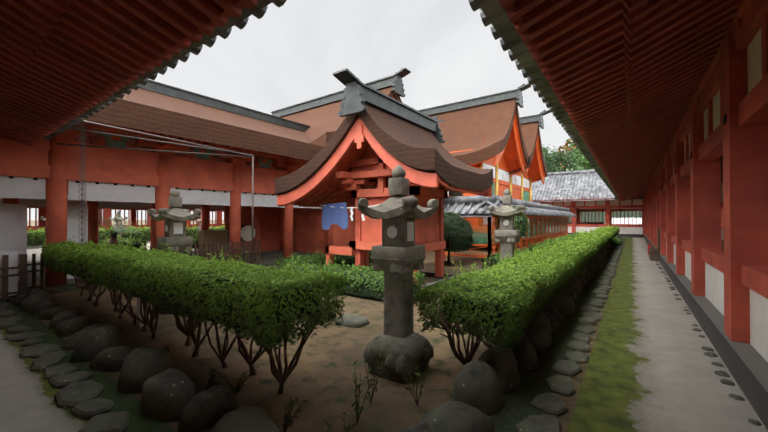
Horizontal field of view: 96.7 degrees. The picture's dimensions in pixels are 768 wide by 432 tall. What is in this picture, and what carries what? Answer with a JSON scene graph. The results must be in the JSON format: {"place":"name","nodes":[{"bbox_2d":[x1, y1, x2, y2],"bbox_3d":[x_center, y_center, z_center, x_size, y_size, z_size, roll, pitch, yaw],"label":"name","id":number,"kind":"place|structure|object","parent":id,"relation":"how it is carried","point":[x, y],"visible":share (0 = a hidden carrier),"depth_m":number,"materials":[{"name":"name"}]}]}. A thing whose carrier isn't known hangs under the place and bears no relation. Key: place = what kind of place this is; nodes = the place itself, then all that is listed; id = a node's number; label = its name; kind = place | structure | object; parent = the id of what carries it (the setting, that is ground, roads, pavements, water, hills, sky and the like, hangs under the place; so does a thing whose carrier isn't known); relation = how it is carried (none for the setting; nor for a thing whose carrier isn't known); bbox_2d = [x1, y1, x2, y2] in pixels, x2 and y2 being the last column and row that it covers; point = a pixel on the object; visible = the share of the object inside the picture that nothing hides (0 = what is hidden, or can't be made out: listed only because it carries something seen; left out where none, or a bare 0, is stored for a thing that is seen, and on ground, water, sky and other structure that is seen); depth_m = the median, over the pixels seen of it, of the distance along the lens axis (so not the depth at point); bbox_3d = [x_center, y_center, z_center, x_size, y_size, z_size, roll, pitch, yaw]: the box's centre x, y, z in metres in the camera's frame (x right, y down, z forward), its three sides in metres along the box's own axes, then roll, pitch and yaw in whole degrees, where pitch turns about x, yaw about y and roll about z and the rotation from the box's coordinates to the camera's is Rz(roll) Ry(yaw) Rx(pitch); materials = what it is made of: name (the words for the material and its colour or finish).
{"place":"outdoors","nodes":[
{"label":"outdoors","id":0,"kind":"place"},
{"bbox_2d":[0,329,85,431],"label":"path","id":1,"kind":"structure","parent":0,"point":[28,402],"depth_m":3.00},
{"bbox_2d":[103,134,270,167],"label":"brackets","id":2,"kind":"object","parent":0,"point":[115,143],"visible":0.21,"depth_m":8.80,"materials":[{"name":"red wood"}]},
{"bbox_2d":[139,80,310,131],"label":"roof ridge","id":3,"kind":"structure","parent":0,"point":[162,88],"depth_m":13.80,"materials":[{"name":"grey metal"}]},
{"bbox_2d":[241,225,254,240],"bbox_3d":[-5.640,0.676,13.670,0.700,0.640,0.640,0,-1,36],"label":"drum skin","id":4,"kind":"object","parent":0,"point":[246,232],"visible":0.52,"depth_m":13.44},
{"bbox_2d":[27,0,572,219],"label":"sky","id":5,"kind":"structure","parent":0,"point":[290,55],"materials":[{"name":"white"}]},
{"bbox_2d":[0,220,625,431],"bbox_3d":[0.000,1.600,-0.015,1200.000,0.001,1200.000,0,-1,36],"label":"ground","id":6,"kind":"structure","parent":0,"point":[320,378],"depth_m":3.71,"materials":[{"name":"soil"}]},
{"bbox_2d":[41,237,156,318],"bbox_3d":[-5.426,1.027,6.396,3.626,1.345,0.998,0,-1,36],"label":"hedge","id":7,"kind":"object","parent":6,"relation":"on","point":[55,250],"depth_m":6.08,"materials":[{"name":"green plant"}]},
{"bbox_2d":[27,241,197,260],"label":"sand","id":8,"kind":"structure","parent":6,"relation":"on","point":[37,251],"depth_m":16.72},
{"bbox_2d":[98,217,142,244],"bbox_3d":[-11.804,0.893,15.073,1.762,1.692,1.982,0,-1,36],"label":"cycad","id":9,"kind":"object","parent":8,"relation":"on","point":[116,231],"depth_m":15.10,"materials":[{"name":"green plant"}]},
{"bbox_2d":[102,235,146,247],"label":"hedge","id":10,"kind":"object","parent":8,"relation":"on","point":[130,239],"depth_m":16.07,"materials":[{"name":"green plant"}]},
{"bbox_2d":[27,225,224,247],"bbox_3d":[-14.688,1.194,24.868,1.190,1.202,17.163,0,-1,36],"label":"hedge","id":11,"kind":"object","parent":8,"relation":"on","point":[144,229],"depth_m":21.63,"materials":[{"name":"green plant"}]},
{"bbox_2d":[192,235,197,248],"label":"hedge","id":12,"kind":"object","parent":8,"relation":"on","point":[195,240],"depth_m":17.39,"materials":[{"name":"green plant"}]},
{"bbox_2d":[109,210,127,240],"bbox_3d":[-14.384,0.780,18.476,0.675,2.171,0.675,0,-1,25],"label":"lantern","id":13,"kind":"object","parent":6,"relation":"on","point":[117,218],"visible":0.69,"depth_m":18.40,"materials":[{"name":"stone"}]},
{"bbox_2d":[0,241,259,304],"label":"picket fence","id":14,"kind":"object","parent":6,"relation":"on","point":[22,272],"visible":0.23,"depth_m":7.13,"materials":[{"name":"brown wood"}]},
{"bbox_2d":[136,298,149,326],"bbox_3d":[-3.650,1.348,5.173,0.130,0.600,0.130,0,-1,36],"label":"marker post","id":15,"kind":"object","parent":6,"relation":"on","point":[138,322],"visible":0.29,"depth_m":5.11,"materials":[{"name":"stone"}]},
{"bbox_2d":[56,120,253,266],"bbox_3d":[-5.541,-0.116,7.610,1.010,3.572,5.055,0,-1,41],"label":"metal pipe","id":16,"kind":"object","parent":6,"relation":"on","point":[198,145],"visible":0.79,"depth_m":7.92,"materials":[{"name":"grey metal"}]},
{"bbox_2d":[0,250,325,299],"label":"pavilion floor","id":17,"kind":"structure","parent":6,"relation":"on","point":[267,258],"depth_m":10.81,"materials":[{"name":"stone"}]},
{"bbox_2d":[0,203,87,296],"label":"white panels","id":18,"kind":"object","parent":17,"relation":"on","point":[13,231],"visible":0.61,"depth_m":7.82,"materials":[{"name":"plaster"}]},
{"bbox_2d":[84,88,322,160],"bbox_3d":[-8.763,-3.150,11.277,10.000,2.592,19.400,0,-1,36],"label":"roof","id":19,"kind":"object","parent":17,"relation":"on","point":[145,110],"visible":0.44,"depth_m":9.46,"materials":[{"name":"brown wood"}]},
{"bbox_2d":[78,122,86,285],"bbox_3d":[-6.106,-0.319,6.911,0.086,3.457,0.086,0,-1,-9],"label":"rain chain","id":20,"kind":"object","parent":19,"relation":"hanging from","point":[81,216],"visible":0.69,"depth_m":6.90,"materials":[{"name":"metal"}]},
{"bbox_2d":[87,120,308,160],"bbox_3d":[-8.763,-2.825,11.274,10.000,2.328,19.200,0,-1,36],"label":"rain gutter","id":21,"kind":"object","parent":19,"relation":"attached to","point":[182,137],"depth_m":8.21,"materials":[{"name":"brown metal"}]},
{"bbox_2d":[198,230,228,257],"bbox_3d":[-6.669,1.101,13.610,0.500,1.050,1.200,0,-1,36],"label":"wooden panel","id":22,"kind":"object","parent":17,"relation":"on","point":[207,237],"visible":0.57,"depth_m":13.26,"materials":[{"name":"brown wood"}]},
{"bbox_2d":[241,206,279,251],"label":"wooden wall","id":23,"kind":"structure","parent":17,"relation":"on","point":[269,228],"depth_m":15.88,"materials":[{"name":"red wood"}]},
{"bbox_2d":[3,138,332,285],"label":"pillars","id":24,"kind":"structure","parent":6,"relation":"on","point":[56,206],"depth_m":9.41,"materials":[{"name":"red wood"}]},
{"bbox_2d":[0,120,307,194],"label":"wooden beams","id":25,"kind":"structure","parent":24,"relation":"on","point":[131,167],"depth_m":9.03,"materials":[{"name":"red wood"}]},
{"bbox_2d":[0,176,321,210],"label":"wall panels","id":26,"kind":"object","parent":25,"relation":"hanging from","point":[28,191],"visible":0.62,"depth_m":9.10,"materials":[{"name":"white paint"}]},
{"bbox_2d":[9,176,273,195],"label":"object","id":27,"kind":"object","parent":26,"relation":"attached to","point":[11,177],"visible":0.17,"depth_m":8.88,"materials":[{"name":"red wood"}]},
{"bbox_2d":[148,189,201,314],"bbox_3d":[-3.701,0.634,6.045,0.722,2.239,0.722,0,-1,36],"label":"lantern","id":28,"kind":"object","parent":6,"relation":"on","point":[171,216],"visible":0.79,"depth_m":5.93,"materials":[{"name":"stone"}]},
{"bbox_2d":[165,223,182,233],"bbox_3d":[-3.719,0.215,6.024,0.285,0.196,0.222,0,-1,36],"label":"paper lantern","id":29,"kind":"object","parent":28,"relation":"in","point":[178,228],"visible":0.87,"depth_m":5.96,"materials":[{"name":"white paper"}]},
{"bbox_2d":[194,216,209,230],"bbox_3d":[-10.193,0.838,19.143,0.658,2.057,0.663,0,-1,10],"label":"lantern","id":30,"kind":"object","parent":6,"relation":"on","point":[199,227],"visible":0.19,"depth_m":18.95,"materials":[{"name":"stone"}]},
{"bbox_2d":[88,243,347,393],"bbox_3d":[-2.363,1.022,4.181,4.352,1.311,1.038,0,-1,36],"label":"hedge","id":31,"kind":"object","parent":6,"relation":"on","point":[164,260],"depth_m":3.28,"materials":[{"name":"green plant"}]},
{"bbox_2d":[164,342,429,431],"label":"weeds","id":32,"kind":"object","parent":6,"relation":"on","point":[305,401],"visible":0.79,"depth_m":2.81,"materials":[{"name":"green plant"}]},
{"bbox_2d":[0,237,621,431],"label":"gutter","id":33,"kind":"object","parent":6,"relation":"on","point":[514,412],"visible":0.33,"depth_m":3.42,"materials":[{"name":"grey stone"}]},
{"bbox_2d":[0,237,625,431],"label":"edge stones","id":34,"kind":"object","parent":6,"relation":"on","point":[79,393],"visible":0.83,"depth_m":3.40,"materials":[{"name":"grey stone"}]},
{"bbox_2d":[11,235,619,431],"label":"boulders","id":35,"kind":"object","parent":6,"relation":"on","point":[486,382],"visible":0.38,"depth_m":3.15,"materials":[{"name":"stone"}]},
{"bbox_2d":[275,250,373,270],"bbox_3d":[-1.601,1.373,10.725,0.931,0.758,3.823,0,-1,36],"label":"shrub","id":36,"kind":"object","parent":6,"relation":"on","point":[300,258],"depth_m":10.03,"materials":[{"name":"green plant"}]},
{"bbox_2d":[98,159,570,224],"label":"trunks","id":37,"kind":"object","parent":6,"relation":"on","point":[99,219],"depth_m":31.41,"materials":[{"name":"plant"}]},
{"bbox_2d":[334,313,369,327],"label":"garden stones","id":38,"kind":"object","parent":6,"relation":"on","point":[354,321],"visible":0.23,"depth_m":5.12,"materials":[{"name":"grey stone"}]},
{"bbox_2d":[280,256,427,303],"bbox_3d":[-0.836,1.330,7.517,3.732,0.784,0.880,0,-1,36],"label":"hedge","id":39,"kind":"object","parent":6,"relation":"on","point":[418,276],"depth_m":6.95,"materials":[{"name":"green plant"}]},
{"bbox_2d":[326,195,443,284],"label":"wooden pillars","id":40,"kind":"structure","parent":6,"relation":"on","point":[361,257],"depth_m":8.86,"materials":[{"name":"red wood"}]},
{"bbox_2d":[325,156,450,255],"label":"wooden beams","id":41,"kind":"structure","parent":40,"relation":"attached to","point":[354,183],"depth_m":8.48,"materials":[{"name":"red wood"}]},
{"bbox_2d":[275,103,492,195],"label":"shrine roof","id":42,"kind":"structure","parent":41,"relation":"on","point":[415,147],"depth_m":7.90,"materials":[{"name":"brown wood"}]},
{"bbox_2d":[320,195,413,208],"bbox_3d":[-0.528,-0.324,8.421,2.955,0.266,0.036,0,-1,36],"label":"rope","id":43,"kind":"object","parent":42,"relation":"attached to","point":[354,207],"visible":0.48,"depth_m":8.62,"materials":[{"name":"fabric"}]},
{"bbox_2d":[321,202,347,229],"bbox_3d":[-1.309,0.008,8.960,0.987,0.730,0.060,0,-1,36],"label":"blue cloth","id":44,"kind":"object","parent":43,"relation":"hanging from","point":[337,214],"visible":0.98,"depth_m":8.93,"materials":[{"name":"blue fabric"}]},
{"bbox_2d":[350,209,364,220],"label":"paper streamers","id":45,"kind":"object","parent":43,"relation":"hanging from","point":[362,216],"visible":0.35,"depth_m":8.60,"materials":[{"name":"paper"}]},
{"bbox_2d":[277,116,491,208],"bbox_3d":[-0.026,-1.258,9.208,4.850,1.998,3.260,0,-1,36],"label":"gable bargeboard","id":46,"kind":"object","parent":42,"relation":"attached to","point":[320,187],"depth_m":8.41,"materials":[{"name":"red wood"}]},
{"bbox_2d":[357,165,438,383],"bbox_3d":[0.158,0.591,3.650,0.745,2.285,0.745,0,-1,36],"label":"lantern","id":47,"kind":"object","parent":6,"relation":"on","point":[398,259],"visible":1,"depth_m":3.50,"materials":[{"name":"stone"}]},
{"bbox_2d":[387,222,413,240],"bbox_3d":[0.140,0.164,3.629,0.293,0.200,0.230,0,-1,36],"label":"window","id":48,"kind":"structure","parent":47,"relation":"in","point":[391,231],"depth_m":3.55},
{"bbox_2d":[365,266,460,292],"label":"shrine kerb","id":49,"kind":"structure","parent":6,"relation":"on","point":[431,274],"depth_m":9.16,"materials":[{"name":"black stone"}]},
{"bbox_2d":[433,212,473,263],"bbox_3d":[2.308,0.775,12.181,1.769,1.879,1.852,0,-1,36],"label":"camellia","id":50,"kind":"object","parent":6,"relation":"on","point":[464,225],"depth_m":11.53,"materials":[{"name":"green plant"}]},
{"bbox_2d":[449,135,546,252],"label":"wall","id":51,"kind":"structure","parent":6,"relation":"on","point":[505,185],"depth_m":20.89,"materials":[{"name":"wood"}]},
{"bbox_2d":[429,98,529,167],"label":"roof","id":52,"kind":"structure","parent":51,"relation":"attached to","point":[467,128],"depth_m":19.20,"materials":[{"name":"brown wood"}]},
{"bbox_2d":[417,83,530,115],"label":"roof ridge","id":53,"kind":"structure","parent":52,"relation":"on","point":[494,98],"depth_m":20.10,"materials":[{"name":"grey metal"}]},
{"bbox_2d":[469,112,527,176],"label":"honden soffit","id":54,"kind":"structure","parent":51,"relation":"attached to","point":[512,153],"depth_m":20.55,"materials":[{"name":"orange wood"}]},
{"bbox_2d":[478,163,531,226],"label":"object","id":55,"kind":"object","parent":51,"relation":"attached to","point":[480,165],"visible":0.12,"depth_m":21.93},
{"bbox_2d":[492,183,528,200],"bbox_3d":[8.164,-1.297,22.015,0.030,1.100,9.600,0,-1,36],"label":"window panel","id":56,"kind":"object","parent":51,"relation":"attached to","point":[525,195],"visible":0.36,"depth_m":24.81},
{"bbox_2d":[509,135,545,184],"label":"honden soffit","id":57,"kind":"structure","parent":51,"relation":"attached to","point":[535,170],"depth_m":25.30,"materials":[{"name":"orange wood"}]},
{"bbox_2d":[509,122,546,176],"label":"roof","id":58,"kind":"structure","parent":51,"relation":"attached to","point":[530,132],"depth_m":23.41,"materials":[{"name":"brown wood"}]},
{"bbox_2d":[519,110,550,128],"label":"roof ridge","id":59,"kind":"structure","parent":58,"relation":"on","point":[533,118],"depth_m":23.63,"materials":[{"name":"grey metal"}]},
{"bbox_2d":[413,244,583,364],"bbox_3d":[2.138,1.102,5.146,1.055,1.172,5.249,0,-1,36],"label":"hedge","id":60,"kind":"object","parent":6,"relation":"on","point":[552,269],"depth_m":3.43,"materials":[{"name":"green plant"}]},
{"bbox_2d":[444,196,567,258],"bbox_3d":[7.043,0.544,22.114,6.100,2.520,19.030,0,-1,36],"label":"fence frame","id":61,"kind":"object","parent":6,"relation":"on","point":[536,236],"visible":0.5,"depth_m":17.87,"materials":[{"name":"wood"}]},
{"bbox_2d":[444,191,573,216],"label":"roof tiles","id":62,"kind":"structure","parent":61,"relation":"on","point":[472,209],"depth_m":12.85,"materials":[{"name":"grey tile"}]},
{"bbox_2d":[444,192,575,216],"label":"fence roof caps","id":63,"kind":"object","parent":62,"relation":"on","point":[534,208],"visible":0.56,"depth_m":13.48,"materials":[{"name":"grey tile"}]},
{"bbox_2d":[462,217,566,243],"bbox_3d":[7.052,0.634,22.126,6.000,1.020,18.900,0,-1,36],"label":"lattice fence","id":64,"kind":"object","parent":61,"relation":"in","point":[480,223],"visible":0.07,"depth_m":13.17,"materials":[{"name":"red wood"}]},
{"bbox_2d":[481,245,530,268],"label":"hedge","id":65,"kind":"object","parent":6,"relation":"on","point":[493,257],"depth_m":9.61,"materials":[{"name":"green plant"}]},
{"bbox_2d":[487,188,526,262],"bbox_3d":[2.687,0.584,7.437,0.806,2.376,0.806,0,-1,36],"label":"lantern","id":66,"kind":"object","parent":6,"relation":"on","point":[507,237],"visible":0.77,"depth_m":7.29,"materials":[{"name":"stone"}]},
{"bbox_2d":[503,218,514,226],"bbox_3d":[2.670,0.140,7.418,0.313,0.208,0.252,0,-1,36],"label":"paper lantern","id":67,"kind":"object","parent":66,"relation":"in","point":[505,222],"visible":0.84,"depth_m":7.32,"materials":[{"name":"white paper"}]},
{"bbox_2d":[498,206,528,249],"bbox_3d":[4.858,0.665,12.788,1.143,2.108,1.148,0,-1,36],"label":"bush","id":68,"kind":"object","parent":6,"relation":"on","point":[525,226],"depth_m":12.37,"materials":[{"name":"green plant"}]},
{"bbox_2d":[523,231,587,250],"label":"hedge","id":69,"kind":"object","parent":6,"relation":"on","point":[549,240],"depth_m":15.57,"materials":[{"name":"green plant"}]},
{"bbox_2d":[473,232,643,237],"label":"sill","id":70,"kind":"structure","parent":6,"relation":"on","point":[633,235],"depth_m":29.59,"materials":[{"name":"red wood"}]},
{"bbox_2d":[542,145,585,172],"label":"trees","id":71,"kind":"object","parent":6,"relation":"on","point":[555,163],"visible":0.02,"depth_m":48.36,"materials":[{"name":"green plant"}]},
{"bbox_2d":[537,234,604,270],"bbox_3d":[5.742,1.136,10.104,1.077,1.193,7.247,0,-1,36],"label":"hedge","id":72,"kind":"object","parent":6,"relation":"on","point":[588,247],"depth_m":8.87,"materials":[{"name":"green plant"}]},
{"bbox_2d":[578,225,619,247],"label":"hedge","id":73,"kind":"object","parent":6,"relation":"on","point":[608,233],"depth_m":16.12,"materials":[{"name":"green plant"}]},
{"bbox_2d":[609,237,622,248],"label":"bush","id":74,"kind":"object","parent":73,"relation":"attached to","point":[613,241],"depth_m":17.99,"materials":[{"name":"green plant"}]},
{"bbox_2d":[644,234,767,430],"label":"sill","id":75,"kind":"structure","parent":6,"relation":"on","point":[746,364],"depth_m":3.56,"materials":[{"name":"grey stone"}]},
{"bbox_2d":[280,206,354,253],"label":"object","id":76,"kind":"object","parent":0,"point":[310,234],"visible":0.11,"depth_m":15.32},
{"bbox_2d":[271,68,410,116],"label":"roof ridge","id":77,"kind":"structure","parent":0,"point":[395,81],"depth_m":18.39,"materials":[{"name":"grey metal"}]},
{"bbox_2d":[281,87,401,145],"bbox_3d":[-3.213,-4.171,19.182,9.300,4.305,9.200,0,-1,36],"label":"thatch roof","id":78,"kind":"object","parent":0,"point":[324,122],"visible":0.12,"depth_m":17.35,"materials":[{"name":"brown wood"}]},
{"bbox_2d":[333,68,444,143],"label":"roof ridge","id":79,"kind":"structure","parent":0,"point":[358,94],"depth_m":7.76,"materials":[{"name":"grey metal"}]},
{"bbox_2d":[341,145,444,246],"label":"shrine boards","id":80,"kind":"object","parent":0,"point":[371,229],"visible":0.17,"depth_m":8.53,"materials":[{"name":"red wood"}]},
{"bbox_2d":[533,156,641,222],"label":"hill","id":81,"kind":"structure","parent":0,"point":[616,215],"depth_m":60.45,"materials":[{"name":"green plant"}]},
{"bbox_2d":[542,138,593,171],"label":"hill trees","id":82,"kind":"object","parent":81,"relation":"on","point":[585,162],"depth_m":83.71,"materials":[{"name":"green plant"}]},
{"bbox_2d":[558,139,578,170],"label":"autumn hill trees","id":83,"kind":"object","parent":81,"relation":"on","point":[565,146],"visible":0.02,"depth_m":106.38,"materials":[{"name":"yellow plant"}]},
{"bbox_2d":[567,237,767,431],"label":"path","id":84,"kind":"structure","parent":0,"point":[650,367],"depth_m":3.58,"materials":[{"name":"grey concrete"}]},
{"bbox_2d":[649,248,658,260],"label":"wood boxes","id":85,"kind":"object","parent":84,"relation":"on","point":[653,254],"visible":0.86,"depth_m":12.95,"materials":[{"name":"wood"}]},
{"bbox_2d":[657,228,659,252],"bbox_3d":[10.511,0.920,13.059,0.030,0.900,1.100,0,-1,36],"label":"lean board","id":86,"kind":"object","parent":85,"relation":"attached to","point":[658,238],"visible":0.86,"depth_m":12.93,"materials":[{"name":"brown wood"}]},
{"bbox_2d":[646,242,761,425],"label":"edging stones","id":87,"kind":"object","parent":84,"relation":"on","point":[731,383],"visible":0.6,"depth_m":3.69,"materials":[{"name":"stone"}]},
{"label":"floor","id":88,"kind":"structure","parent":0,"visible":0},
{"bbox_2d":[528,199,644,233],"bbox_3d":[9.268,-0.223,40.856,34.940,3.800,4.400,0,-1,36],"label":"plaster","id":89,"kind":"object","parent":88,"relation":"on","point":[631,230],"depth_m":31.10,"materials":[{"name":"white paint"}]},
{"bbox_2d":[541,199,644,233],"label":"posts","id":90,"kind":"object","parent":88,"relation":"on","point":[577,219],"visible":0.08,"depth_m":32.16,"materials":[{"name":"red wood"}]},
{"bbox_2d":[549,205,642,226],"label":"beams","id":91,"kind":"structure","parent":90,"relation":"attached to","point":[586,208],"depth_m":31.57,"materials":[{"name":"red wood"}]},
{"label":"floor","id":92,"kind":"structure","parent":0,"visible":0},
{"bbox_2d":[29,203,224,230],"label":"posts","id":93,"kind":"object","parent":92,"relation":"on","point":[107,213],"visible":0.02,"depth_m":26.78,"materials":[{"name":"red wood"}]},
{"bbox_3d":[-16.054,-0.161,31.365,3.560,3.500,48.240,0,-1,36],"label":"plaster","id":94,"kind":"object","parent":92,"relation":"on","visible":0},
{"bbox_2d":[2,198,224,229],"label":"beams","id":95,"kind":"structure","parent":94,"relation":"attached to","point":[137,226],"depth_m":26.89,"materials":[{"name":"red wood"}]},
{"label":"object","id":96,"kind":"object","parent":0,"visible":0},
{"bbox_3d":[-14.808,-2.357,31.790,5.700,1.900,50.000,0,-1,36],"label":"roof","id":97,"kind":"object","parent":96,"relation":"attached to","visible":0},
{"bbox_2d":[0,0,257,145],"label":"rafters","id":98,"kind":"object","parent":97,"relation":"attached to","point":[63,62],"visible":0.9,"depth_m":3.36,"materials":[{"name":"red wood"}]},
{"bbox_2d":[43,0,286,140],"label":"tiles","id":99,"kind":"object","parent":97,"relation":"attached to","point":[258,10],"visible":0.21,"depth_m":3.72,"materials":[{"name":"tile"}]},
{"bbox_3d":[-1.802,-2.289,22.342,34.850,1.250,46.000,0,-1,36],"label":"corrugated roof top","id":100,"kind":"object","parent":97,"relation":"on","visible":0},
{"bbox_2d":[532,169,641,200],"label":"roof caps","id":101,"kind":"object","parent":100,"relation":"on","point":[578,172],"depth_m":32.41,"materials":[{"name":"tile"}]},
{"bbox_2d":[532,172,644,201],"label":"roof","id":102,"kind":"structure","parent":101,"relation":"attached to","point":[596,192],"depth_m":32.05,"materials":[{"name":"tile"}]},
{"bbox_2d":[532,198,640,201],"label":"rafters","id":103,"kind":"object","parent":102,"relation":"attached to","point":[584,199],"visible":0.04,"depth_m":30.75,"materials":[{"name":"red wood"}]},
{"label":"floor","id":104,"kind":"structure","parent":0,"visible":0},
{"bbox_2d":[645,12,767,343],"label":"posts","id":105,"kind":"object","parent":104,"relation":"on","point":[694,212],"visible":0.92,"depth_m":3.76,"materials":[{"name":"red wood"}]},
{"bbox_2d":[645,0,767,298],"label":"beams","id":106,"kind":"structure","parent":105,"relation":"on","point":[744,27],"depth_m":3.61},
{"bbox_2d":[499,0,742,200],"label":"rafters","id":107,"kind":"object","parent":106,"relation":"attached to","point":[624,78],"visible":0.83,"depth_m":3.87,"materials":[{"name":"red wood"}]},
{"bbox_2d":[468,0,618,197],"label":"tiles","id":108,"kind":"object","parent":107,"relation":"attached to","point":[493,15],"visible":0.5,"depth_m":3.92,"materials":[{"name":"tile"}]},
{"bbox_2d":[648,28,767,361],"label":"plaster","id":109,"kind":"object","parent":104,"relation":"on","point":[714,286],"depth_m":3.54,"materials":[{"name":"white paint"}]},
{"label":"yard","id":110,"kind":"structure","parent":0,"visible":0},
{"bbox_2d":[612,218,641,223],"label":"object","id":111,"kind":"object","parent":110,"relation":"on","point":[617,220],"visible":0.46,"depth_m":39.16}
]}

